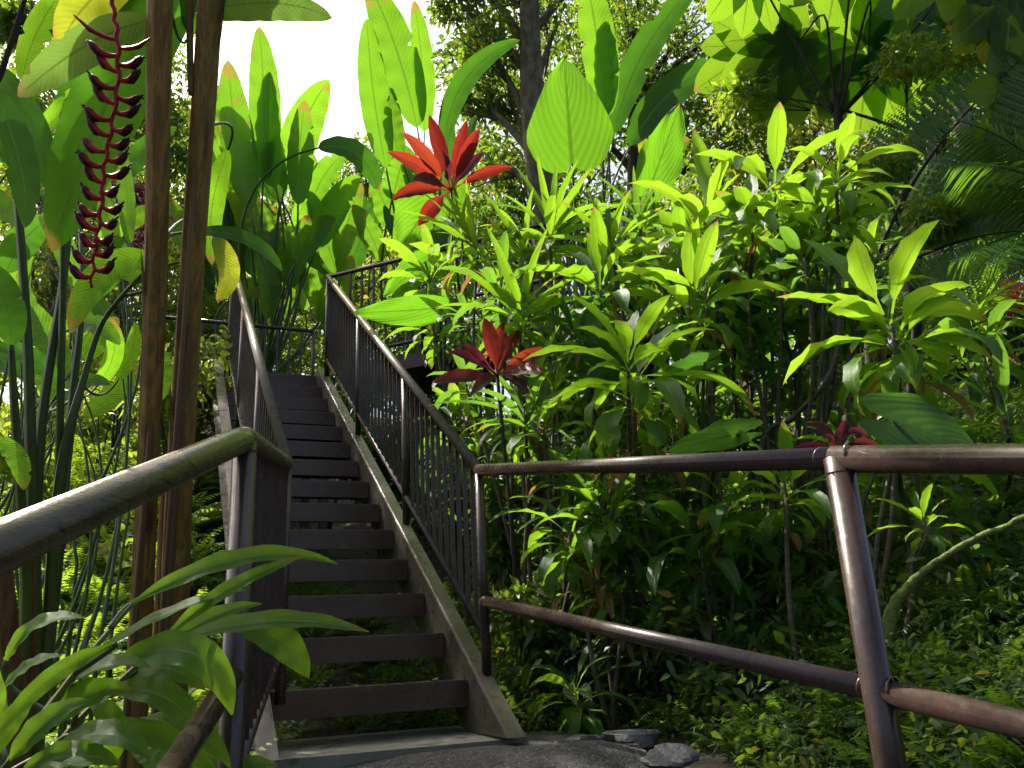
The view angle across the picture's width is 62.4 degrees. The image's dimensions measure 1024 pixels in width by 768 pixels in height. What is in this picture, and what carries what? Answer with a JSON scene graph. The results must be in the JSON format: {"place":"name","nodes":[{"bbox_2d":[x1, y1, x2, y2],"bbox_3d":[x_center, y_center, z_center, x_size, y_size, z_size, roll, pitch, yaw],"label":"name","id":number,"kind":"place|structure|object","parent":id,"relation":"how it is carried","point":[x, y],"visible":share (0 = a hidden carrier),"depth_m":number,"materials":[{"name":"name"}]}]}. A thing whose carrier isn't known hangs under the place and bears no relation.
{"place":"outdoors","nodes":[
{"label":"outdoors","id":0,"kind":"place"},
{"bbox_2d":[0,365,1023,767],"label":"ground","id":1,"kind":"structure","parent":0,"point":[408,625],"depth_m":4.67,"materials":[{"name":"soil"}]},
{"bbox_2d":[0,0,53,75],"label":"broadleaf tree","id":2,"kind":"object","parent":1,"relation":"on","point":[9,9],"visible":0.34,"depth_m":9.62,"materials":[{"name":"green plant"}]},
{"bbox_2d":[0,385,88,514],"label":"leafy shrub","id":3,"kind":"object","parent":1,"relation":"on","point":[6,475],"visible":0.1,"depth_m":6.00,"materials":[{"name":"green plant"}]},
{"bbox_2d":[0,0,143,767],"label":"heliconia plant","id":4,"kind":"object","parent":1,"relation":"on","point":[26,139],"visible":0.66,"depth_m":2.85,"materials":[{"name":"green plant"}]},
{"bbox_2d":[0,78,176,767],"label":"heliconia plant","id":5,"kind":"object","parent":1,"relation":"on","point":[131,219],"visible":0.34,"depth_m":3.89,"materials":[{"name":"green plant"}]},
{"bbox_2d":[0,35,194,368],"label":"broadleaf tree","id":6,"kind":"object","parent":1,"relation":"on","point":[175,68],"visible":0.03,"depth_m":13.97,"materials":[{"name":"green plant"}]},
{"bbox_2d":[0,74,225,408],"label":"broadleaf tree","id":7,"kind":"object","parent":1,"relation":"on","point":[178,120],"visible":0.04,"depth_m":12.76,"materials":[{"name":"green plant"}]},
{"bbox_2d":[64,380,169,466],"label":"leafy shrub","id":8,"kind":"object","parent":1,"relation":"on","point":[88,398],"visible":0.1,"depth_m":7.45,"materials":[{"name":"green plant"}]},
{"bbox_2d":[0,136,246,416],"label":"broadleaf tree","id":9,"kind":"object","parent":1,"relation":"on","point":[46,289],"visible":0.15,"depth_m":11.07,"materials":[{"name":"green plant"}]},
{"bbox_2d":[110,171,174,475],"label":"leafy shrub","id":10,"kind":"object","parent":1,"relation":"on","point":[138,238],"visible":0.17,"depth_m":7.79,"materials":[{"name":"green plant"}]},
{"bbox_2d":[0,426,293,767],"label":"ramp railing","id":11,"kind":"object","parent":1,"relation":"on","point":[261,466],"visible":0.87,"depth_m":1.68,"materials":[{"name":"metal"}]},
{"bbox_2d":[0,397,304,731],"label":"slope undergrowth","id":12,"kind":"object","parent":1,"relation":"on","point":[193,691],"visible":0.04,"depth_m":5.86,"materials":[{"name":"green plant"}]},
{"bbox_2d":[0,419,315,767],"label":"fern ground cover","id":13,"kind":"object","parent":1,"relation":"on","point":[67,582],"visible":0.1,"depth_m":5.84,"materials":[{"name":"green plant"}]},
{"bbox_2d":[110,324,232,454],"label":"leafy shrub","id":14,"kind":"object","parent":1,"relation":"on","point":[204,378],"visible":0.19,"depth_m":7.10,"materials":[{"name":"green plant"}]},
{"bbox_2d":[18,0,331,767],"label":"heliconia plant","id":15,"kind":"object","parent":1,"relation":"on","point":[114,58],"visible":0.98,"depth_m":2.53,"materials":[{"name":"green plant"}]},
{"bbox_2d":[138,295,226,413],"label":"leafy shrub","id":16,"kind":"object","parent":1,"relation":"on","point":[208,328],"visible":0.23,"depth_m":11.10,"materials":[{"name":"green plant"}]},
{"bbox_2d":[0,544,368,767],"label":"ginger plant","id":17,"kind":"object","parent":1,"relation":"on","point":[184,649],"visible":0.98,"depth_m":1.50,"materials":[{"name":"green plant"}]},
{"bbox_2d":[131,722,274,767],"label":"ginger plant","id":18,"kind":"object","parent":1,"relation":"on","point":[250,761],"visible":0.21,"depth_m":1.78,"materials":[{"name":"green plant"}]},
{"bbox_2d":[172,365,334,556],"bbox_3d":[-2.603,1.039,7.979,1.600,2.063,1.200,4,-19,-22],"label":"stair landing","id":19,"kind":"object","parent":1,"relation":"on","point":[292,379],"visible":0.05,"depth_m":7.90,"materials":[{"name":"paint"}]},
{"bbox_2d":[166,271,315,375],"bbox_3d":[-2.667,-0.377,8.428,1.584,0.952,1.194,4,-19,-22],"label":"landing railing","id":20,"kind":"object","parent":19,"relation":"on","point":[272,327],"visible":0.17,"depth_m":9.16,"materials":[{"name":"black metal"}]},
{"bbox_2d":[212,298,331,375],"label":"leafy shrub","id":21,"kind":"object","parent":1,"relation":"on","point":[306,359],"visible":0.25,"depth_m":11.48,"materials":[{"name":"green plant"}]},
{"bbox_2d":[169,26,381,373],"bbox_3d":[-3.108,-1.677,10.823,3.214,5.037,2.576,-3,-18,0],"label":"heliconia plant","id":22,"kind":"object","parent":1,"relation":"on","point":[272,159],"visible":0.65,"depth_m":10.32,"materials":[{"name":"green plant"}]},
{"bbox_2d":[193,485,462,740],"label":"step undergrowth","id":23,"kind":"object","parent":1,"relation":"on","point":[295,588],"visible":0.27,"depth_m":4.63,"materials":[{"name":"green plant"}]},
{"bbox_2d":[182,132,488,438],"bbox_3d":[-3.395,-1.657,16.573,6.122,6.979,2.684,-3,-18,0],"label":"broadleaf tree","id":24,"kind":"object","parent":1,"relation":"on","point":[363,181],"visible":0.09,"depth_m":16.82,"materials":[{"name":"green plant"}]},
{"bbox_2d":[176,227,496,376],"bbox_3d":[-2.791,-0.817,13.871,5.345,3.967,2.327,-3,-18,0],"label":"broadleaf tree","id":25,"kind":"object","parent":1,"relation":"on","point":[356,301],"visible":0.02,"depth_m":13.78,"materials":[{"name":"green plant"}]},
{"bbox_2d":[212,360,525,767],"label":"staircase","id":26,"kind":"structure","parent":1,"relation":"on","point":[317,420],"depth_m":4.19,"materials":[{"name":"paint"}]},
{"bbox_2d":[225,278,293,704],"bbox_3d":[-1.732,0.068,5.533,0.053,3.685,3.912,4,-19,-22],"label":"stair railing","id":27,"kind":"object","parent":26,"relation":"on","point":[257,410],"visible":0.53,"depth_m":5.14,"materials":[{"name":"metal"}]},
{"bbox_2d":[324,274,491,675],"bbox_3d":[-0.935,0.130,5.859,0.053,3.685,3.912,4,-19,-22],"label":"stair railing","id":28,"kind":"object","parent":26,"relation":"on","point":[348,334],"visible":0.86,"depth_m":4.94,"materials":[{"name":"metal"}]},
{"bbox_2d":[328,402,437,552],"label":"leafy shrub","id":29,"kind":"object","parent":1,"relation":"on","point":[385,473],"visible":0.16,"depth_m":7.77,"materials":[{"name":"green plant"}]},
{"bbox_2d":[351,193,457,552],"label":"elephant ear plant","id":30,"kind":"object","parent":1,"relation":"on","point":[415,310],"visible":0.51,"depth_m":7.00,"materials":[{"name":"green plant"}]},
{"bbox_2d":[351,0,519,491],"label":"heliconia plant","id":31,"kind":"object","parent":1,"relation":"on","point":[396,75],"visible":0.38,"depth_m":10.06,"materials":[{"name":"green plant"}]},
{"bbox_2d":[378,224,516,565],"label":"ti plant","id":32,"kind":"object","parent":1,"relation":"on","point":[427,246],"visible":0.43,"depth_m":6.76,"materials":[{"name":"green plant"}]},
{"bbox_2d":[387,115,511,537],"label":"ti plant","id":33,"kind":"object","parent":1,"relation":"on","point":[427,165],"visible":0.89,"depth_m":6.35,"materials":[{"name":"red plant"}]},
{"bbox_2d":[401,177,526,619],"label":"ti plant","id":34,"kind":"object","parent":1,"relation":"on","point":[463,225],"visible":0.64,"depth_m":5.96,"materials":[{"name":"green plant"}]},
{"bbox_2d":[391,362,565,639],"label":"ti plant","id":35,"kind":"object","parent":1,"relation":"on","point":[471,443],"visible":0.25,"depth_m":5.44,"materials":[{"name":"green plant"}]},
{"bbox_2d":[429,407,539,540],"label":"leafy shrub","id":36,"kind":"object","parent":1,"relation":"on","point":[490,447],"visible":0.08,"depth_m":6.49,"materials":[{"name":"green plant"}]},
{"bbox_2d":[432,318,551,694],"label":"ti plant","id":37,"kind":"object","parent":1,"relation":"on","point":[498,344],"visible":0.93,"depth_m":4.43,"materials":[{"name":"red plant"}]},
{"bbox_2d":[339,731,647,767],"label":"path","id":38,"kind":"structure","parent":1,"relation":"on","point":[537,750],"depth_m":3.10,"materials":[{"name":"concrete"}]},
{"bbox_2d":[640,743,700,767],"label":"rock","id":39,"kind":"object","parent":38,"relation":"on","point":[671,755],"visible":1,"depth_m":2.69,"materials":[{"name":"grey stone"}]},
{"bbox_2d":[461,437,553,594],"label":"leafy shrub","id":40,"kind":"object","parent":1,"relation":"on","point":[499,565],"visible":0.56,"depth_m":4.92,"materials":[{"name":"green plant"}]},
{"bbox_2d":[428,226,597,689],"bbox_3d":[0.033,0.358,4.841,1.065,2.739,1.010,-3,-18,0],"label":"ti plant","id":41,"kind":"object","parent":1,"relation":"on","point":[509,275],"visible":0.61,"depth_m":4.99,"materials":[{"name":"green plant"}]},
{"bbox_2d":[430,325,600,704],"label":"ti plant","id":42,"kind":"object","parent":1,"relation":"on","point":[530,441],"visible":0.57,"depth_m":4.50,"materials":[{"name":"green plant"}]},
{"bbox_2d":[370,308,661,552],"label":"walkway","id":43,"kind":"structure","parent":1,"relation":"on","point":[413,365],"depth_m":7.57,"materials":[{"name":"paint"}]},
{"bbox_2d":[327,207,633,358],"bbox_3d":[-0.392,-0.819,7.452,2.922,0.972,0.044,-10,-19,20],"label":"walkway railing","id":44,"kind":"object","parent":43,"relation":"on","point":[361,269],"visible":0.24,"depth_m":7.59,"materials":[{"name":"brown metal"}]},
{"bbox_2d":[479,575,604,696],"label":"leafy shrub","id":45,"kind":"object","parent":1,"relation":"on","point":[527,640],"visible":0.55,"depth_m":4.19,"materials":[{"name":"green plant"}]},
{"bbox_2d":[420,0,666,435],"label":"broadleaf tree","id":46,"kind":"object","parent":1,"relation":"on","point":[530,61],"visible":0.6,"depth_m":12.06,"materials":[{"name":"green plant"}]},
{"bbox_2d":[466,155,641,596],"bbox_3d":[0.322,-0.068,5.367,1.187,2.950,1.126,-3,-18,0],"label":"ti plant","id":47,"kind":"object","parent":1,"relation":"on","point":[553,208],"visible":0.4,"depth_m":5.58,"materials":[{"name":"green plant"}]},
{"bbox_2d":[431,0,693,266],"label":"broadleaf tree","id":48,"kind":"object","parent":1,"relation":"on","point":[449,44],"visible":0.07,"depth_m":23.61,"materials":[{"name":"green plant"}]},
{"bbox_2d":[400,160,746,429],"bbox_3d":[1.078,-1.186,12.415,5.544,4.457,2.389,-3,-18,0],"label":"broadleaf tree","id":49,"kind":"object","parent":1,"relation":"on","point":[491,213],"visible":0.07,"depth_m":12.26,"materials":[{"name":"green plant"}]},
{"bbox_2d":[489,445,672,730],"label":"ti plant","id":50,"kind":"object","parent":1,"relation":"on","point":[549,566],"visible":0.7,"depth_m":3.90,"materials":[{"name":"green plant"}]},
{"bbox_2d":[527,58,636,381],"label":"elephant ear plant","id":51,"kind":"object","parent":1,"relation":"on","point":[570,123],"visible":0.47,"depth_m":7.19,"materials":[{"name":"green plant"}]},
{"bbox_2d":[509,206,670,635],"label":"ti plant","id":52,"kind":"object","parent":1,"relation":"on","point":[594,260],"visible":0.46,"depth_m":4.85,"materials":[{"name":"green plant"}]},
{"bbox_2d":[526,636,658,734],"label":"ti plant","id":53,"kind":"object","parent":1,"relation":"on","point":[574,719],"visible":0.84,"depth_m":3.73,"materials":[{"name":"green plant"}]},
{"bbox_2d":[530,367,675,516],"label":"leafy shrub","id":54,"kind":"object","parent":1,"relation":"on","point":[578,417],"visible":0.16,"depth_m":5.60,"materials":[{"name":"green plant"}]},
{"bbox_2d":[545,166,692,554],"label":"ti plant","id":55,"kind":"object","parent":1,"relation":"on","point":[642,211],"visible":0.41,"depth_m":5.35,"materials":[{"name":"green plant"}]},
{"bbox_2d":[565,492,695,699],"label":"ti plant","id":56,"kind":"object","parent":1,"relation":"on","point":[642,587],"visible":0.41,"depth_m":3.86,"materials":[{"name":"green plant"}]},
{"bbox_2d":[600,729,660,750],"bbox_3d":[0.462,1.391,3.286,0.229,0.102,0.206,-3,-18,0],"label":"rock","id":57,"kind":"object","parent":1,"relation":"on","point":[645,739],"visible":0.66,"depth_m":3.21,"materials":[{"name":"grey stone"}]},
{"bbox_2d":[523,294,755,697],"bbox_3d":[0.627,0.479,3.887,0.996,1.845,0.834,-11,-19,24],"label":"ti plant","id":58,"kind":"object","parent":1,"relation":"on","point":[637,395],"visible":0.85,"depth_m":3.91,"materials":[{"name":"green plant"}]},
{"bbox_2d":[572,0,707,419],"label":"heliconia plant","id":59,"kind":"object","parent":1,"relation":"on","point":[616,87],"visible":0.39,"depth_m":8.36,"materials":[{"name":"green plant"}]},
{"bbox_2d":[561,421,730,570],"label":"leafy shrub","id":60,"kind":"object","parent":1,"relation":"on","point":[681,498],"visible":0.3,"depth_m":4.62,"materials":[{"name":"green plant"}]},
{"bbox_2d":[576,594,719,702],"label":"leafy shrub","id":61,"kind":"object","parent":1,"relation":"on","point":[599,648],"visible":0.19,"depth_m":4.00,"materials":[{"name":"green plant"}]},
{"bbox_2d":[562,0,814,377],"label":"broadleaf tree","id":62,"kind":"object","parent":1,"relation":"on","point":[675,48],"visible":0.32,"depth_m":13.81,"materials":[{"name":"green plant"}]},
{"bbox_2d":[633,587,762,726],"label":"leafy shrub","id":63,"kind":"object","parent":1,"relation":"on","point":[705,677],"visible":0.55,"depth_m":3.57,"materials":[{"name":"green plant"}]},
{"bbox_2d":[622,103,778,443],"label":"elephant ear plant","id":64,"kind":"object","parent":1,"relation":"on","point":[660,156],"visible":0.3,"depth_m":6.91,"materials":[{"name":"green plant"}]},
{"bbox_2d":[381,477,1023,767],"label":"weeds","id":65,"kind":"object","parent":1,"relation":"on","point":[908,643],"visible":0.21,"depth_m":3.11,"materials":[{"name":"green plant"}]},
{"bbox_2d":[616,217,791,608],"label":"ti plant","id":66,"kind":"object","parent":1,"relation":"on","point":[699,261],"visible":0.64,"depth_m":4.48,"materials":[{"name":"green plant"}]},
{"bbox_2d":[658,145,753,405],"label":"leafy shrub","id":67,"kind":"object","parent":1,"relation":"on","point":[695,182],"visible":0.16,"depth_m":8.19,"materials":[{"name":"green plant"}]},
{"bbox_2d":[390,343,1023,716],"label":"broadleaf undergrowth","id":68,"kind":"object","parent":1,"relation":"on","point":[969,516],"visible":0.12,"depth_m":3.74,"materials":[{"name":"green plant"}]},
{"bbox_2d":[601,471,815,643],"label":"ti plant","id":69,"kind":"object","parent":1,"relation":"on","point":[730,582],"visible":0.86,"depth_m":3.78,"materials":[{"name":"green plant"}]},
{"bbox_2d":[621,128,800,544],"bbox_3d":[1.236,-0.259,4.830,1.135,2.439,0.955,-3,-18,0],"label":"ti plant","id":70,"kind":"object","parent":1,"relation":"on","point":[676,224],"visible":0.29,"depth_m":4.96,"materials":[{"name":"green plant"}]},
{"bbox_2d":[665,279,795,618],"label":"elephant ear plant","id":71,"kind":"object","parent":1,"relation":"on","point":[721,435],"visible":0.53,"depth_m":4.14,"materials":[{"name":"green plant"}]},
{"bbox_2d":[440,376,1023,767],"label":"fern undergrowth","id":72,"kind":"object","parent":1,"relation":"on","point":[859,752],"visible":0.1,"depth_m":3.50,"materials":[{"name":"green plant"}]},
{"bbox_2d":[659,240,812,513],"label":"ti plant","id":73,"kind":"object","parent":1,"relation":"on","point":[739,372],"visible":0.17,"depth_m":4.99,"materials":[{"name":"green plant"}]},
{"bbox_2d":[473,441,1023,767],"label":"ramp railing","id":74,"kind":"object","parent":1,"relation":"on","point":[878,690],"visible":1,"depth_m":1.86,"materials":[{"name":"metal"}]},
{"bbox_2d":[688,363,816,508],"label":"leafy shrub","id":75,"kind":"object","parent":1,"relation":"on","point":[758,415],"visible":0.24,"depth_m":5.02,"materials":[{"name":"green plant"}]},
{"bbox_2d":[690,691,819,766],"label":"sword fern","id":76,"kind":"object","parent":1,"relation":"on","point":[748,737],"visible":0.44,"depth_m":3.07,"materials":[{"name":"green plant"}]},
{"bbox_2d":[696,505,822,611],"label":"leafy shrub","id":77,"kind":"object","parent":1,"relation":"on","point":[771,592],"visible":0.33,"depth_m":4.10,"materials":[{"name":"green plant"}]},
{"bbox_2d":[691,102,865,568],"bbox_3d":[1.487,-0.229,4.487,0.884,2.422,0.972,-3,-18,0],"label":"ti plant","id":78,"kind":"object","parent":1,"relation":"on","point":[740,202],"visible":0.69,"depth_m":4.64,"materials":[{"name":"green plant"}]},
{"bbox_2d":[658,105,926,350],"bbox_3d":[5.083,-3.086,14.998,5.024,6.180,4.140,-14,-21,31],"label":"broadleaf tree","id":79,"kind":"object","parent":1,"relation":"on","point":[800,131],"visible":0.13,"depth_m":14.71,"materials":[{"name":"green plant"}]},
{"bbox_2d":[726,420,867,685],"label":"ti plant","id":80,"kind":"object","parent":1,"relation":"on","point":[817,504],"visible":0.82,"depth_m":3.56,"materials":[{"name":"green plant"}]},
{"bbox_2d":[752,269,843,587],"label":"bare vine","id":81,"kind":"object","parent":1,"relation":"on","point":[827,377],"visible":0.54,"depth_m":4.21,"materials":[{"name":"plant"}]},
{"bbox_2d":[750,688,864,750],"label":"sword fern","id":82,"kind":"object","parent":1,"relation":"on","point":[808,718],"visible":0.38,"depth_m":2.94,"materials":[{"name":"green plant"}]},
{"bbox_2d":[736,232,910,532],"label":"ti plant","id":83,"kind":"object","parent":1,"relation":"on","point":[800,335],"visible":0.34,"depth_m":4.80,"materials":[{"name":"green plant"}]},
{"bbox_2d":[646,276,1020,402],"bbox_3d":[3.509,-0.417,9.119,4.211,2.427,1.909,-6,-18,9],"label":"broadleaf tree","id":84,"kind":"object","parent":1,"relation":"on","point":[899,312],"visible":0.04,"depth_m":8.84,"materials":[{"name":"green plant"}]},
{"bbox_2d":[792,420,877,448],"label":"ti plant","id":85,"kind":"object","parent":1,"relation":"on","point":[845,433],"visible":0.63,"depth_m":3.22,"materials":[{"name":"red plant"}]},
{"bbox_2d":[753,112,924,576],"bbox_3d":[1.719,-0.177,4.230,0.902,2.206,1.051,-3,-18,0],"label":"ti plant","id":86,"kind":"object","parent":1,"relation":"on","point":[814,198],"visible":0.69,"depth_m":4.31,"materials":[{"name":"green plant"}]},
{"bbox_2d":[694,0,985,424],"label":"cecropia tree","id":87,"kind":"object","parent":1,"relation":"on","point":[826,57],"visible":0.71,"depth_m":6.42,"materials":[{"name":"green plant"}]},
{"bbox_2d":[667,487,1023,767],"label":"lacy undergrowth","id":88,"kind":"object","parent":1,"relation":"on","point":[1017,531],"visible":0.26,"depth_m":3.06,"materials":[{"name":"green plant"}]},
{"bbox_2d":[703,17,1016,393],"bbox_3d":[2.813,-1.202,6.091,2.326,3.033,1.403,-17,-22,37],"label":"broadleaf tree","id":89,"kind":"object","parent":1,"relation":"on","point":[906,75],"visible":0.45,"depth_m":5.93,"materials":[{"name":"green plant"}]},
{"bbox_2d":[809,182,935,475],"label":"ti plant","id":90,"kind":"object","parent":1,"relation":"on","point":[872,227],"visible":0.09,"depth_m":5.42,"materials":[{"name":"green plant"}]},
{"bbox_2d":[762,56,1023,439],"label":"tree fern","id":91,"kind":"object","parent":1,"relation":"on","point":[973,232],"visible":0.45,"depth_m":5.66,"materials":[{"name":"green plant"}]},
{"bbox_2d":[778,220,1013,614],"bbox_3d":[1.697,0.177,3.721,0.928,1.992,1.108,-15,-21,34],"label":"ti plant","id":92,"kind":"object","parent":1,"relation":"on","point":[855,267],"visible":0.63,"depth_m":3.64,"materials":[{"name":"green plant"}]},
{"bbox_2d":[858,392,973,607],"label":"elephant ear plant","id":93,"kind":"object","parent":1,"relation":"on","point":[914,419],"visible":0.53,"depth_m":3.17,"materials":[{"name":"green plant"}]},
{"bbox_2d":[867,483,974,639],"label":"ti plant","id":94,"kind":"object","parent":1,"relation":"on","point":[940,542],"visible":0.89,"depth_m":3.29,"materials":[{"name":"green plant"}]},
{"bbox_2d":[875,553,1023,637],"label":"sword fern","id":95,"kind":"object","parent":1,"relation":"on","point":[960,586],"visible":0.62,"depth_m":3.18,"materials":[{"name":"green plant"}]},
{"bbox_2d":[882,514,1023,657],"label":"mossy branch","id":96,"kind":"object","parent":1,"relation":"on","point":[896,600],"visible":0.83,"depth_m":3.10,"materials":[{"name":"green plant"}]},
{"bbox_2d":[892,0,1023,165],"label":"cecropia tree","id":97,"kind":"object","parent":1,"relation":"on","point":[991,32],"visible":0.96,"depth_m":5.56,"materials":[{"name":"green plant"}]},
{"bbox_2d":[897,232,1023,399],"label":"shell ginger","id":98,"kind":"object","parent":1,"relation":"on","point":[987,309],"visible":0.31,"depth_m":6.20,"materials":[{"name":"green plant"}]},
{"bbox_2d":[922,301,1023,396],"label":"leafy shrub","id":99,"kind":"object","parent":1,"relation":"on","point":[933,323],"visible":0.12,"depth_m":6.96,"materials":[{"name":"green plant"}]},
{"bbox_2d":[923,299,1023,492],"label":"ti plant","id":100,"kind":"object","parent":1,"relation":"on","point":[1005,369],"visible":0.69,"depth_m":4.75,"materials":[{"name":"green plant"}]},
{"bbox_2d":[924,112,1023,293],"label":"palm tree","id":101,"kind":"object","parent":1,"relation":"on","point":[1001,203],"visible":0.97,"depth_m":5.25,"materials":[{"name":"green palm leaf"},{"name":"bark"}]},
{"bbox_2d":[975,279,1023,369],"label":"flowering shrub","id":102,"kind":"object","parent":1,"relation":"on","point":[1013,331],"visible":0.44,"depth_m":6.65,"materials":[{"name":"red plant"}]},
{"bbox_2d":[0,0,1023,417],"label":"sky","id":103,"kind":"structure","parent":0,"point":[305,54],"materials":[{"name":"white"}]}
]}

